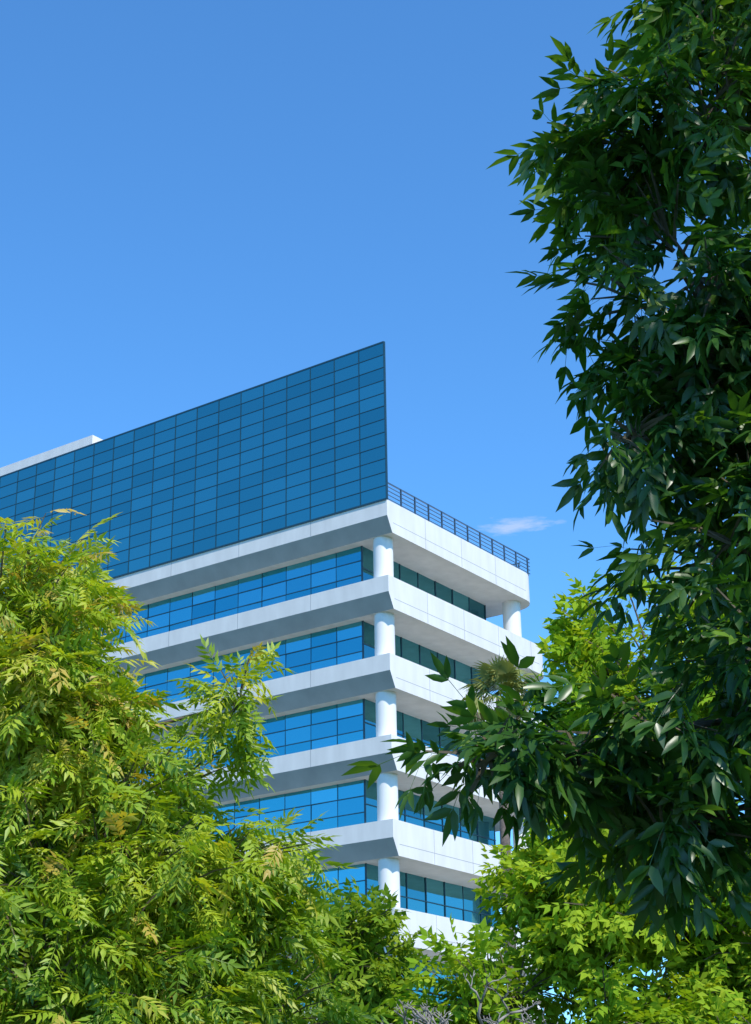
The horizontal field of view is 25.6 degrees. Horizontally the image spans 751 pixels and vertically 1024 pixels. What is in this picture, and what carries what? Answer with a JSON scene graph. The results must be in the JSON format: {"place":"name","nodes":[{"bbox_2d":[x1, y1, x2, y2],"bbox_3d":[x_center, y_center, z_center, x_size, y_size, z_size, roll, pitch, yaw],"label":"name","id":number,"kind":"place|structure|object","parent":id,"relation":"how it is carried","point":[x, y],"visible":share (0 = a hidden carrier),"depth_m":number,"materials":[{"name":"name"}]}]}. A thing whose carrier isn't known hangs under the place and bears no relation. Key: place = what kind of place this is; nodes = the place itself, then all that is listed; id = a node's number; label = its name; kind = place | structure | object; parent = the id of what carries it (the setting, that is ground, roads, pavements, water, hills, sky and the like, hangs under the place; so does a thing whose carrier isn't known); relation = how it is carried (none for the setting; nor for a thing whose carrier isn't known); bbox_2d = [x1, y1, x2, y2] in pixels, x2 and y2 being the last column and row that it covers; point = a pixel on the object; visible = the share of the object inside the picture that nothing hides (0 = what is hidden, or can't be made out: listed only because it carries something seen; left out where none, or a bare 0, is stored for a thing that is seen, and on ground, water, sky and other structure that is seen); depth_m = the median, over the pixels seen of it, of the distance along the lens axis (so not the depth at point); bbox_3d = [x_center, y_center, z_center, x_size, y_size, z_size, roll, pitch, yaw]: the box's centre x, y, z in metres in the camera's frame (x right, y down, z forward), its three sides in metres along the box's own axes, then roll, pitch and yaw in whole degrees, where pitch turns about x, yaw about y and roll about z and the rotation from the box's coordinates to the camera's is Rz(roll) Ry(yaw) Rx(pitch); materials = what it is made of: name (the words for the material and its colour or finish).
{"place":"outdoors","nodes":[
{"label":"outdoors","id":0,"kind":"place"},
{"bbox_2d":[0,0,750,1022],"label":"sky","id":1,"kind":"structure","parent":0,"point":[202,202],"materials":[{"name":"blue"}]},
{"bbox_2d":[363,547,496,1004],"bbox_3d":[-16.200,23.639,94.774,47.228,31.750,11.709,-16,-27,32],"label":"balcony windows","id":2,"kind":"structure","parent":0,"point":[454,893],"depth_m":83.68,"materials":[{"name":"teal glass"}]},
{"bbox_2d":[4,546,364,1005],"bbox_3d":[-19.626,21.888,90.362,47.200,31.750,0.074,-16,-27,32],"label":"blue windows","id":3,"kind":"structure","parent":2,"relation":"attached to","point":[317,731],"depth_m":83.68,"materials":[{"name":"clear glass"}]},
{"bbox_2d":[101,546,495,1004],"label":"window mullions","id":4,"kind":"object","parent":2,"relation":"attached to","point":[363,730],"depth_m":83.35,"materials":[{"name":"metal"}]},
{"bbox_2d":[62,499,557,1023],"bbox_3d":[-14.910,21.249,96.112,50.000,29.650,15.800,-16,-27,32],"label":"floor bands","id":5,"kind":"object","parent":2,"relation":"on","point":[432,551],"visible":0.27,"depth_m":83.28,"materials":[{"name":"white concrete"}]},
{"bbox_2d":[0,435,101,475],"bbox_3d":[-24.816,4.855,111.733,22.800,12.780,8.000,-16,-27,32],"label":"rooftop penthouse","id":6,"kind":"object","parent":5,"relation":"on","point":[52,453],"visible":0.12,"depth_m":106.98,"materials":[{"name":"white concrete"}]},
{"bbox_2d":[0,341,387,580],"bbox_3d":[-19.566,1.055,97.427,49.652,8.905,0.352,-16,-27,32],"label":"roof screen frame","id":7,"kind":"object","parent":5,"relation":"on","point":[310,442],"visible":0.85,"depth_m":89.43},
{"bbox_2d":[0,343,385,604],"bbox_3d":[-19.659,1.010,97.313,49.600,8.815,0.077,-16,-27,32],"label":"roof screen glass","id":8,"kind":"object","parent":7,"relation":"in","point":[353,474],"visible":0.84,"depth_m":89.81,"materials":[{"name":"blue glass"}]},
{"bbox_2d":[103,522,538,1010],"bbox_3d":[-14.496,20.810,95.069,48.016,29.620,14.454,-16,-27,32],"label":"panel joints","id":9,"kind":"object","parent":5,"relation":"on","point":[409,682],"visible":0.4,"depth_m":83.10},
{"bbox_2d":[388,482,529,575],"bbox_3d":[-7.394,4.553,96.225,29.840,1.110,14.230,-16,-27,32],"label":"roof railing","id":10,"kind":"object","parent":5,"relation":"on","point":[467,532],"visible":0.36,"depth_m":87.94,"materials":[{"name":"metal"}]},
{"label":"ground","id":11,"kind":"structure","parent":0,"visible":0},
{"bbox_2d":[0,508,397,1023],"bbox_3d":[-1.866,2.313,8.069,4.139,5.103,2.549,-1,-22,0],"label":"pistache tree","id":12,"kind":"object","parent":11,"relation":"on","point":[125,900],"visible":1,"depth_m":7.81,"materials":[{"name":"green plant"}]},
{"bbox_2d":[292,876,437,1023],"bbox_3d":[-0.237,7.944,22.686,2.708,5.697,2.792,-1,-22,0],"label":"leafy tree","id":13,"kind":"object","parent":11,"relation":"on","point":[373,926],"visible":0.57,"depth_m":23.05,"materials":[{"name":"green plant"}]},
{"bbox_2d":[373,536,540,1008],"bbox_3d":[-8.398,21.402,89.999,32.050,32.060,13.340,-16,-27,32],"label":"columns","id":14,"kind":"structure","parent":11,"relation":"on","point":[387,783],"depth_m":79.47,"materials":[{"name":"white paint"}]},
{"bbox_2d":[381,970,545,1023],"bbox_3d":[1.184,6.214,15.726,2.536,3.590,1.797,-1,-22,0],"label":"bare tree","id":15,"kind":"object","parent":11,"relation":"on","point":[428,1015],"visible":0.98,"depth_m":16.20,"materials":[{"name":"grey plant"}]},
{"bbox_2d":[459,654,539,1022],"bbox_3d":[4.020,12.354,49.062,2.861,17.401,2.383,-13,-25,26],"label":"fan palm tree","id":16,"kind":"object","parent":11,"relation":"on","point":[505,672],"visible":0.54,"depth_m":51.37,"materials":[{"name":"green plant"}]},
{"bbox_2d":[341,0,750,949],"bbox_3d":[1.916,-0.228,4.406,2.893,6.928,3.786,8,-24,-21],"label":"ash tree","id":17,"kind":"object","parent":11,"relation":"on","point":[681,376],"visible":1,"depth_m":5.30,"materials":[{"name":"green plant"}]},
{"bbox_2d":[379,562,750,1023],"bbox_3d":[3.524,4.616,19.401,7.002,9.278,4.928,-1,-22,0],"label":"leafy tree","id":18,"kind":"object","parent":11,"relation":"on","point":[590,952],"visible":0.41,"depth_m":18.53,"materials":[{"name":"green plant"}]}
]}

